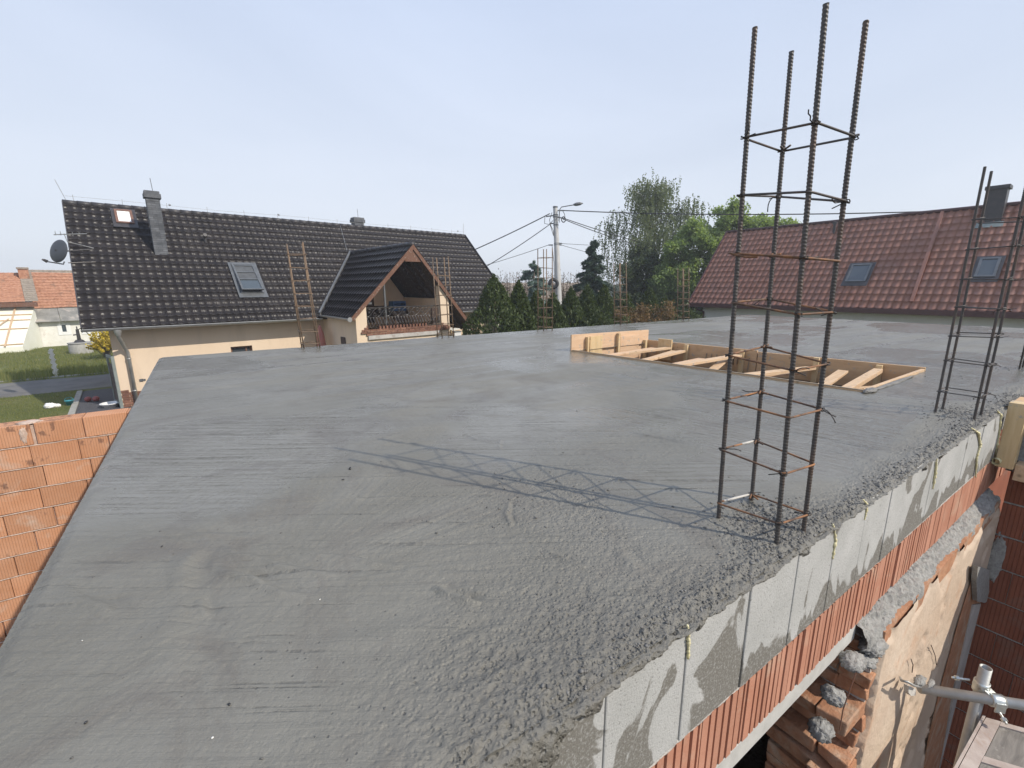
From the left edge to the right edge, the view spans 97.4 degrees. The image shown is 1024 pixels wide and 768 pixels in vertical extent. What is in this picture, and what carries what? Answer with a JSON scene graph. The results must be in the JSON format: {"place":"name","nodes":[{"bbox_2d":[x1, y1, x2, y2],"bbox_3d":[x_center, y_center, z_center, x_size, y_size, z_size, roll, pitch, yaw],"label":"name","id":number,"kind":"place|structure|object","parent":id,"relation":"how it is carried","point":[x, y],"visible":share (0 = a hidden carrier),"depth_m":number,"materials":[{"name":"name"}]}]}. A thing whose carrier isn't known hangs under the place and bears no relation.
{"place":"outdoors","nodes":[
{"label":"outdoors","id":0,"kind":"place"},
{"bbox_2d":[0,345,112,422],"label":"grass","id":1,"kind":"structure","parent":0,"point":[34,373],"depth_m":21.16,"materials":[{"name":"green plant"}]},
{"bbox_2d":[0,303,687,422],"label":"ground","id":2,"kind":"structure","parent":0,"point":[56,401],"depth_m":16.57,"materials":[{"name":"green plant"}]},
{"bbox_2d":[0,267,42,352],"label":"old tiled house","id":3,"kind":"structure","parent":2,"relation":"on","point":[19,329],"depth_m":29.27,"materials":[{"name":"paint"}]},
{"bbox_2d":[43,403,60,408],"bbox_3d":[-15.367,0.724,15.037,0.424,0.227,0.290,-8,15,-33],"label":"cloth bundle","id":4,"kind":"object","parent":2,"relation":"on","point":[49,405],"visible":0.98,"depth_m":14.96,"materials":[{"name":"white fabric"}]},
{"bbox_2d":[48,349,57,375],"bbox_3d":[-20.692,-0.921,20.317,0.200,1.344,0.090,-8,15,-33],"label":"concrete post","id":5,"kind":"object","parent":2,"relation":"on","point":[52,361],"visible":0.98,"depth_m":20.27,"materials":[{"name":"grey concrete"}]},
{"bbox_2d":[0,372,106,381],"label":"kerb strip","id":6,"kind":"object","parent":2,"relation":"on","point":[53,376],"visible":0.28,"depth_m":20.22,"materials":[{"name":"concrete"}]},
{"bbox_2d":[0,374,111,397],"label":"lane","id":7,"kind":"structure","parent":2,"relation":"on","point":[14,389],"depth_m":18.40,"materials":[{"name":"grey asphalt"}]},
{"bbox_2d":[28,270,100,346],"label":"old white house","id":8,"kind":"structure","parent":2,"relation":"on","point":[55,292],"depth_m":31.49,"materials":[{"name":"grey paint"}]},
{"bbox_2d":[57,323,71,334],"bbox_3d":[-30.992,-3.786,31.154,0.027,0.771,0.651,11,17,42],"label":"window","id":9,"kind":"structure","parent":8,"relation":"in","point":[63,329],"depth_m":31.15,"materials":[{"name":"white plastic"}]},
{"bbox_2d":[0,408,131,646],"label":"brick wall","id":10,"kind":"structure","parent":2,"relation":"on","point":[49,467],"depth_m":4.89,"materials":[{"name":"orange brick"}]},
{"bbox_2d":[64,397,73,405],"bbox_3d":[-15.089,0.586,15.333,0.245,0.268,0.239,-8,15,-33],"label":"toy bucket","id":11,"kind":"object","parent":2,"relation":"on","point":[68,402],"visible":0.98,"depth_m":15.29,"materials":[{"name":"teal plastic"}]},
{"bbox_2d":[68,390,82,414],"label":"kerb","id":12,"kind":"structure","parent":2,"relation":"on","point":[74,405],"depth_m":15.40,"materials":[{"name":"concrete"}]},
{"bbox_2d":[67,326,92,353],"bbox_3d":[-26.417,-2.598,27.491,1.142,1.820,1.142,-8,15,-33],"label":"well","id":13,"kind":"object","parent":2,"relation":"on","point":[78,345],"visible":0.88,"depth_m":27.26,"materials":[{"name":"stone"}]},
{"bbox_2d":[85,331,111,357],"bbox_3d":[-22.881,-2.292,25.312,1.775,1.733,1.644,8,15,32],"label":"forsythia","id":14,"kind":"object","parent":2,"relation":"on","point":[103,344],"visible":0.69,"depth_m":24.99,"materials":[{"name":"yellow plant"}]},
{"bbox_2d":[75,388,132,413],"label":"gravel yard","id":15,"kind":"structure","parent":2,"relation":"on","point":[104,395],"depth_m":15.77,"materials":[{"name":"grey gravel"}]},
{"bbox_2d":[84,397,91,401],"bbox_3d":[-14.827,0.532,15.733,0.201,0.191,0.201,-8,15,-33],"label":"ball","id":16,"kind":"object","parent":15,"relation":"on","point":[87,399],"visible":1,"depth_m":15.68,"materials":[{"name":"red plastic"}]},
{"bbox_2d":[92,396,99,400],"bbox_3d":[-14.607,0.518,15.798,0.199,0.189,0.200,-8,15,-33],"label":"ball","id":17,"kind":"object","parent":15,"relation":"on","point":[95,398],"visible":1,"depth_m":15.74,"materials":[{"name":"red plastic"}]},
{"bbox_2d":[99,401,118,407],"bbox_3d":[-13.438,0.695,15.063,0.556,0.135,0.556,-8,15,-33],"label":"white basin","id":18,"kind":"object","parent":15,"relation":"on","point":[110,404],"visible":0.86,"depth_m":14.99,"materials":[{"name":"plastic"}]},
{"bbox_2d":[105,354,123,407],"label":"gate","id":19,"kind":"structure","parent":15,"relation":"on","point":[114,380],"depth_m":14.89,"materials":[{"name":"grey metal"}]},
{"bbox_2d":[55,179,499,406],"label":"brown roof house","id":20,"kind":"structure","parent":2,"relation":"on","point":[154,283],"depth_m":17.21,"materials":[{"name":"tile"}]},
{"bbox_2d":[42,240,95,264],"bbox_3d":[-14.058,-4.166,14.245,1.203,0.768,0.612,-10,16,-38],"label":"satellite dish","id":21,"kind":"object","parent":20,"relation":"attached to","point":[59,250],"visible":1,"depth_m":14.06,"materials":[{"name":"metal"}]},
{"bbox_2d":[54,232,93,248],"bbox_3d":[-14.307,-4.710,14.691,0.901,0.501,0.320,-11,16,-40],"label":"tv aerial","id":22,"kind":"object","parent":20,"relation":"attached to","point":[72,234],"visible":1,"depth_m":14.66,"materials":[{"name":"metal"}]},
{"bbox_2d":[110,208,138,227],"bbox_3d":[-14.353,-6.149,16.665,0.714,0.748,0.809,-11,16,-40],"label":"roof window","id":23,"kind":"structure","parent":20,"relation":"in","point":[127,218],"depth_m":16.63,"materials":[{"name":"white glass"}]},
{"bbox_2d":[231,345,251,351],"bbox_3d":[-10.279,-1.145,17.108,0.711,0.620,0.060,-11,16,-40],"label":"window","id":24,"kind":"structure","parent":20,"relation":"in","point":[239,348],"depth_m":17.07,"materials":[{"name":"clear glass"}]},
{"bbox_2d":[227,262,268,297],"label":"roof window","id":25,"kind":"structure","parent":20,"relation":"in","point":[246,276],"depth_m":17.38,"materials":[{"name":"grey metal"}]},
{"bbox_2d":[366,298,374,322],"bbox_3d":[-6.699,-3.399,19.429,1.550,1.560,0.058,-11,16,-40],"label":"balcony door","id":26,"kind":"structure","parent":20,"relation":"in","point":[369,305],"depth_m":19.86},
{"bbox_2d":[388,301,405,323],"bbox_3d":[-4.861,-3.042,19.157,0.600,0.960,0.400,-11,16,-40],"label":"window","id":27,"kind":"structure","parent":20,"relation":"on","point":[396,303],"depth_m":19.07,"materials":[{"name":"plastic"}]},
{"bbox_2d":[316,325,325,345],"bbox_3d":[-7.584,-1.146,18.006,0.432,2.450,0.432,-8,15,-33],"label":"folded parasol","id":28,"kind":"object","parent":2,"relation":"on","point":[321,337],"visible":0.47,"depth_m":17.74,"materials":[{"name":"red fabric"}]},
{"bbox_2d":[452,331,461,335],"bbox_3d":[-2.701,-1.708,22.061,0.400,1.779,0.340,-8,15,-33],"label":"white bin","id":29,"kind":"object","parent":2,"relation":"on","point":[457,333],"visible":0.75,"depth_m":21.77,"materials":[{"name":"plastic"}]},
{"bbox_2d":[450,327,469,335],"bbox_3d":[-2.683,-1.902,22.628,1.369,1.920,0.930,-11,16,-40],"label":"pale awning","id":30,"kind":"object","parent":2,"relation":"on","point":[451,329],"visible":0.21,"depth_m":21.90,"materials":[{"name":"white fabric"}]},
{"bbox_2d":[462,273,523,334],"bbox_3d":[-0.687,-2.083,17.687,2.508,4.459,2.562,-8,15,-33],"label":"thuja","id":31,"kind":"object","parent":2,"relation":"on","point":[494,294],"visible":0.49,"depth_m":17.05,"materials":[{"name":"green plant"}]},
{"bbox_2d":[0,315,1023,767],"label":"unfinished house","id":32,"kind":"structure","parent":2,"relation":"on","point":[522,549],"depth_m":1.58,"materials":[{"name":"concrete"}]},
{"bbox_2d":[286,242,320,348],"bbox_3d":[-2.759,-1.133,5.944,0.299,1.411,0.208,-8,15,-33],"label":"rebar cage","id":33,"kind":"object","parent":32,"relation":"on","point":[292,281],"visible":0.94,"depth_m":5.93,"materials":[{"name":"metal"}]},
{"bbox_2d":[432,256,453,337],"bbox_3d":[-1.081,-1.330,7.076,0.265,1.301,0.213,-8,15,-33],"label":"rebar cage","id":34,"kind":"object","parent":32,"relation":"on","point":[440,305],"visible":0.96,"depth_m":7.06,"materials":[{"name":"metal"}]},
{"bbox_2d":[537,248,552,330],"bbox_3d":[0.600,-1.676,8.149,0.246,1.505,0.213,-8,15,-33],"label":"rebar cage","id":35,"kind":"object","parent":32,"relation":"on","point":[543,307],"visible":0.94,"depth_m":8.14,"materials":[{"name":"metal"}]},
{"bbox_2d":[613,263,627,324],"bbox_3d":[2.254,-1.845,9.351,0.285,1.311,0.243,-8,15,-33],"label":"rebar cage","id":36,"kind":"object","parent":32,"relation":"on","point":[614,299],"visible":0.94,"depth_m":9.34,"materials":[{"name":"metal"}]},
{"bbox_2d":[677,268,689,319],"bbox_3d":[4.005,-2.074,10.517,0.292,1.246,0.253,-8,15,-33],"label":"rebar cage","id":37,"kind":"object","parent":32,"relation":"on","point":[683,298],"visible":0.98,"depth_m":10.50,"materials":[{"name":"metal"}]},
{"bbox_2d":[570,330,925,392],"bbox_3d":[2.330,-0.215,4.926,1.800,0.505,3.038,-8,15,-33],"label":"stair formwork","id":38,"kind":"object","parent":32,"relation":"on","point":[862,376],"visible":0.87,"depth_m":5.18,"materials":[{"name":"brown wood"}]},
{"bbox_2d":[716,2,868,544],"bbox_3d":[0.867,-0.242,1.414,0.365,1.565,0.322,-8,15,-33],"label":"rebar cage","id":39,"kind":"object","parent":32,"relation":"on","point":[814,123],"visible":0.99,"depth_m":1.37,"materials":[{"name":"metal"}]},
{"bbox_2d":[899,674,934,695],"bbox_3d":[1.942,1.447,2.187,0.429,0.288,0.084,-7,14,-29],"label":"scaffold clamp","id":40,"kind":"object","parent":32,"relation":"attached to","point":[919,680],"depth_m":2.18,"materials":[{"name":"metal"}]},
{"bbox_2d":[934,166,1023,419],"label":"rebar cage","id":41,"kind":"object","parent":32,"relation":"on","point":[997,310],"visible":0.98,"depth_m":2.68,"materials":[{"name":"metal"}]},
{"bbox_2d":[992,397,1023,482],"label":"timber formwork","id":42,"kind":"object","parent":32,"relation":"attached to","point":[1010,455],"visible":1,"depth_m":3.01,"materials":[{"name":"wood"}]},
{"bbox_2d":[1018,346,1023,368],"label":"rebar cage","id":43,"kind":"object","parent":32,"relation":"on","point":[1021,359],"visible":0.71,"depth_m":4.30,"materials":[{"name":"metal"}]},
{"bbox_2d":[496,268,535,330],"bbox_3d":[-0.065,-4.771,28.546,3.519,4.999,3.542,3,13,13],"label":"bare bush","id":44,"kind":"object","parent":2,"relation":"on","point":[507,284],"visible":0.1,"depth_m":28.34,"materials":[{"name":"grey plant"}]},
{"bbox_2d":[500,279,538,331],"bbox_3d":[0.294,-2.111,18.298,1.786,4.201,1.737,-8,15,-33],"label":"thuja","id":45,"kind":"object","parent":2,"relation":"on","point":[519,298],"visible":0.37,"depth_m":17.77,"materials":[{"name":"green plant"}]},
{"bbox_2d":[516,260,551,307],"bbox_3d":[1.226,-3.513,24.108,4.690,6.083,5.294,-8,15,-33],"label":"blue spruce","id":46,"kind":"object","parent":2,"relation":"on","point":[528,275],"visible":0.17,"depth_m":23.20,"materials":[{"name":"green plant"}]},
{"bbox_2d":[521,286,553,330],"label":"thuja","id":47,"kind":"object","parent":2,"relation":"on","point":[533,301],"visible":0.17,"depth_m":18.35,"materials":[{"name":"green plant"}]},
{"bbox_2d":[539,292,568,328],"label":"thuja","id":48,"kind":"object","parent":2,"relation":"on","point":[559,314],"visible":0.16,"depth_m":18.85,"materials":[{"name":"green plant"}]},
{"bbox_2d":[541,269,582,313],"bbox_3d":[3.474,-4.973,29.574,3.643,4.924,3.316,-8,15,-33],"label":"bare bush","id":49,"kind":"object","parent":2,"relation":"on","point":[572,284],"visible":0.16,"depth_m":28.70,"materials":[{"name":"grey plant"}]},
{"bbox_2d":[503,281,622,295],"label":"treeline","id":50,"kind":"object","parent":2,"relation":"on","point":[613,286],"depth_m":145.41,"materials":[{"name":"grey plant"}]},
{"bbox_2d":[544,202,582,303],"bbox_3d":[2.705,-5.997,26.235,1.849,8.831,2.345,7,14,31],"label":"utility pole","id":51,"kind":"object","parent":2,"relation":"on","point":[557,271],"visible":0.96,"depth_m":25.86,"materials":[{"name":"concrete"}]},
{"bbox_2d":[476,213,549,248],"bbox_3d":[-4.300,-7.891,28.000,13.393,4.674,0.049,3,13,13],"label":"overhead cable","id":52,"kind":"object","parent":51,"relation":"attached to","point":[512,232],"visible":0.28,"depth_m":26.70,"materials":[{"name":"black rubber"}]},
{"bbox_2d":[487,245,547,264],"bbox_3d":[-3.638,-7.446,29.000,12.808,2.394,0.026,6,14,25],"label":"overhead cable","id":53,"kind":"object","parent":51,"relation":"attached to","point":[517,255],"visible":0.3,"depth_m":26.90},
{"bbox_2d":[487,225,548,265],"bbox_3d":[-3.131,-7.055,28.499,11.308,5.220,0.040,4,13,20],"label":"overhead cable","id":54,"kind":"object","parent":51,"relation":"attached to","point":[518,246],"visible":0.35,"depth_m":26.86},
{"bbox_2d":[548,278,558,288],"bbox_3d":[2.353,-5.688,25.467,0.629,0.626,0.232,-1,12,-2],"label":"cable coil","id":55,"kind":"object","parent":51,"relation":"attached to","point":[556,281],"visible":0.73,"depth_m":25.45,"materials":[{"name":"black rubber"}]},
{"bbox_2d":[564,218,638,241],"bbox_3d":[12.050,-10.299,33.001,22.957,1.716,0.043,-10,15,-36],"label":"overhead cable","id":56,"kind":"object","parent":51,"relation":"attached to","point":[601,230],"visible":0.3,"depth_m":28.14,"materials":[{"name":"black rubber"}]},
{"bbox_2d":[564,219,661,251],"bbox_3d":[10.191,-9.686,30.999,17.514,1.934,0.043,-8,15,-33],"label":"overhead cable","id":57,"kind":"object","parent":51,"relation":"attached to","point":[604,234],"visible":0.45,"depth_m":28.03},
{"bbox_2d":[564,210,916,214],"bbox_3d":[15.994,-8.571,21.511,27.679,1.098,0.049,4,13,19],"label":"overhead cable","id":58,"kind":"object","parent":51,"relation":"attached to","point":[744,214],"visible":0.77,"depth_m":23.09,"materials":[{"name":"black rubber"}]},
{"bbox_2d":[554,286,589,327],"bbox_3d":[2.529,-2.289,19.835,1.798,4.016,1.741,9,15,36],"label":"thuja","id":59,"kind":"object","parent":2,"relation":"on","point":[571,304],"visible":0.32,"depth_m":19.34,"materials":[{"name":"green plant"}]},
{"bbox_2d":[573,284,602,326],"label":"thuja","id":60,"kind":"object","parent":2,"relation":"on","point":[587,300],"visible":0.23,"depth_m":19.86,"materials":[{"name":"green plant"}]},
{"bbox_2d":[572,240,615,308],"bbox_3d":[4.680,-4.855,26.539,4.520,7.043,3.859,-8,15,-33],"label":"spruce","id":61,"kind":"object","parent":2,"relation":"on","point":[592,266],"visible":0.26,"depth_m":25.84,"materials":[{"name":"green plant"}]},
{"bbox_2d":[595,284,617,324],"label":"thuja","id":62,"kind":"object","parent":2,"relation":"on","point":[603,298],"visible":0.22,"depth_m":20.46,"materials":[{"name":"green plant"}]},
{"bbox_2d":[582,306,630,326],"bbox_3d":[3.973,-1.817,19.384,2.391,3.078,1.800,-8,15,-33],"label":"shrub","id":63,"kind":"object","parent":2,"relation":"on","point":[602,319],"visible":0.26,"depth_m":18.99,"materials":[{"name":"green plant"}]},
{"bbox_2d":[616,293,635,323],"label":"thuja","id":64,"kind":"object","parent":2,"relation":"on","point":[630,304],"visible":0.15,"depth_m":21.43,"materials":[{"name":"green plant"}]},
{"bbox_2d":[613,307,643,323],"bbox_3d":[5.051,-1.974,20.088,2.128,3.076,1.827,-8,15,-33],"label":"shrub","id":65,"kind":"object","parent":2,"relation":"on","point":[630,319],"visible":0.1,"depth_m":20.11,"materials":[{"name":"brown plant"}]},
{"bbox_2d":[610,240,660,310],"bbox_3d":[8.959,-6.223,30.608,7.882,6.875,3.630,-8,15,-33],"label":"dark tree","id":66,"kind":"object","parent":2,"relation":"on","point":[636,288],"visible":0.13,"depth_m":29.46,"materials":[{"name":"green plant"}]},
{"bbox_2d":[622,302,663,322],"bbox_3d":[5.743,-2.237,21.085,3.095,3.161,2.146,-8,15,-33],"label":"shrub","id":67,"kind":"object","parent":2,"relation":"on","point":[641,311],"visible":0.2,"depth_m":20.76,"materials":[{"name":"brown plant"}]},
{"bbox_2d":[636,287,665,320],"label":"thuja","id":68,"kind":"object","parent":2,"relation":"on","point":[649,298],"visible":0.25,"depth_m":22.23,"materials":[{"name":"green plant"}]},
{"bbox_2d":[593,167,709,296],"bbox_3d":[10.449,-9.138,32.562,7.845,11.729,7.793,-8,15,-33],"label":"birch","id":69,"kind":"object","parent":2,"relation":"on","point":[653,202],"visible":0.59,"depth_m":31.31,"materials":[{"name":"green plant"}]},
{"bbox_2d":[647,299,676,321],"bbox_3d":[7.463,-2.543,22.198,1.900,3.269,2.444,5,13,21],"label":"shrub","id":70,"kind":"object","parent":2,"relation":"on","point":[661,313],"visible":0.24,"depth_m":21.58,"materials":[{"name":"brown plant"}]},
{"bbox_2d":[652,294,675,320],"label":"thuja","id":71,"kind":"object","parent":2,"relation":"on","point":[663,298],"visible":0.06,"depth_m":22.98,"materials":[{"name":"green plant"}]},
{"bbox_2d":[672,308,705,319],"bbox_3d":[8.855,-2.494,23.065,2.586,2.793,1.646,-8,15,-33],"label":"shrub","id":72,"kind":"object","parent":2,"relation":"on","point":[690,314],"visible":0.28,"depth_m":22.72,"materials":[{"name":"green plant"}]},
{"bbox_2d":[644,195,800,318],"bbox_3d":[13.795,-7.223,29.251,11.185,9.363,3.385,-1,12,-2],"label":"maple","id":73,"kind":"object","parent":2,"relation":"on","point":[705,240],"visible":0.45,"depth_m":28.36,"materials":[{"name":"green plant"}]},
{"bbox_2d":[689,184,1023,327],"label":"red roof house","id":74,"kind":"structure","parent":2,"relation":"on","point":[907,267],"depth_m":19.35,"materials":[{"name":"tile"}]},
{"bbox_2d":[840,262,875,285],"bbox_3d":[15.313,-4.859,19.902,0.867,1.016,0.952,-9,15,-36],"label":"roof window","id":75,"kind":"structure","parent":74,"relation":"in","point":[857,274],"depth_m":19.86,"materials":[{"name":"grey glass"}]},
{"bbox_2d":[971,255,1005,281],"bbox_3d":[17.786,-4.312,16.847,0.816,0.956,0.764,-9,15,-36],"label":"roof window","id":76,"kind":"structure","parent":74,"relation":"in","point":[985,267],"depth_m":16.81,"materials":[{"name":"grey glass"}]},
{"bbox_2d":[940,471,1023,767],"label":"brick wall","id":77,"kind":"structure","parent":2,"relation":"on","point":[997,645],"depth_m":3.26,"materials":[{"name":"red brick"}]},
{"bbox_2d":[0,0,1023,284],"label":"sky","id":78,"kind":"structure","parent":0,"point":[487,117],"materials":[{"name":"blue"}]},
{"bbox_2d":[498,283,579,324],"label":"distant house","id":79,"kind":"structure","parent":0,"point":[544,290],"depth_m":44.20,"materials":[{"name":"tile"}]},
{"bbox_2d":[733,733,769,767],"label":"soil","id":80,"kind":"structure","parent":0,"point":[754,756],"depth_m":3.81,"materials":[{"name":"black soil"}]},
{"bbox_2d":[916,664,1023,767],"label":"scaffold","id":81,"kind":"object","parent":80,"relation":"on","point":[977,700],"visible":0.8,"depth_m":2.23,"materials":[{"name":"silver metal"}]},
{"bbox_2d":[951,675,1007,724],"bbox_3d":[2.326,1.539,2.233,0.101,0.119,0.215,-8,15,-33],"label":"scaffold coupler","id":82,"kind":"object","parent":81,"relation":"attached to","point":[1000,703],"visible":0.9,"depth_m":2.19,"materials":[{"name":"metal"}]},
{"bbox_2d":[954,715,1023,767],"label":"scaffold deck","id":83,"kind":"structure","parent":81,"relation":"attached to","point":[992,743],"depth_m":2.08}
]}

